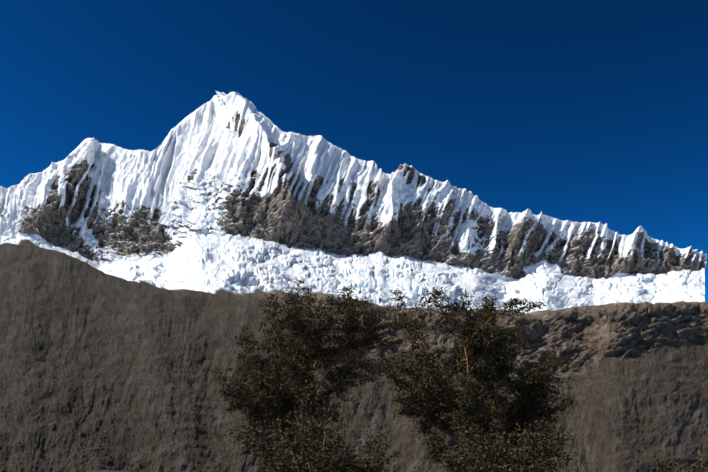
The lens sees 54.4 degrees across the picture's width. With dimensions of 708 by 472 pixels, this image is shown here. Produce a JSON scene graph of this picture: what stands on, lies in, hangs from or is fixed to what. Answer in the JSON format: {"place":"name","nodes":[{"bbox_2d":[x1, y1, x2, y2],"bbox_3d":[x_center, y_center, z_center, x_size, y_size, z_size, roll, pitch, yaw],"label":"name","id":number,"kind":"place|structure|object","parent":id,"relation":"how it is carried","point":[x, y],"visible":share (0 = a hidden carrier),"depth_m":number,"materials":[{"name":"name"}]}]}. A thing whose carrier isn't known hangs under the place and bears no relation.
{"place":"outdoors","nodes":[
{"label":"outdoors","id":0,"kind":"place"},
{"bbox_2d":[0,91,707,471],"bbox_3d":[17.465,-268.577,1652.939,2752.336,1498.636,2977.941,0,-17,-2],"label":"terrain","id":1,"kind":"structure","parent":0,"point":[136,287],"depth_m":354.58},
{"bbox_2d":[216,380,398,471],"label":"bush","id":2,"kind":"object","parent":1,"relation":"on","point":[316,452],"visible":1,"depth_m":14.38,"materials":[{"name":"green plant"}]},
{"bbox_2d":[208,277,439,470],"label":"tree","id":3,"kind":"object","parent":1,"relation":"on","point":[274,395],"visible":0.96,"depth_m":20.15,"materials":[{"name":"green plant"}]},
{"bbox_2d":[362,285,583,471],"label":"tree","id":4,"kind":"object","parent":1,"relation":"on","point":[433,401],"visible":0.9,"depth_m":16.74,"materials":[{"name":"green plant"}]},
{"bbox_2d":[445,417,583,471],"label":"bush","id":5,"kind":"object","parent":1,"relation":"on","point":[493,456],"visible":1,"depth_m":12.54,"materials":[{"name":"green plant"}]},
{"bbox_2d":[647,449,707,471],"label":"bush","id":6,"kind":"object","parent":1,"relation":"on","point":[663,464],"visible":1,"depth_m":12.51,"materials":[{"name":"green plant"}]},
{"bbox_2d":[0,0,707,301],"label":"sky","id":7,"kind":"structure","parent":0,"point":[595,111],"materials":[{"name":"blue"}]}
]}

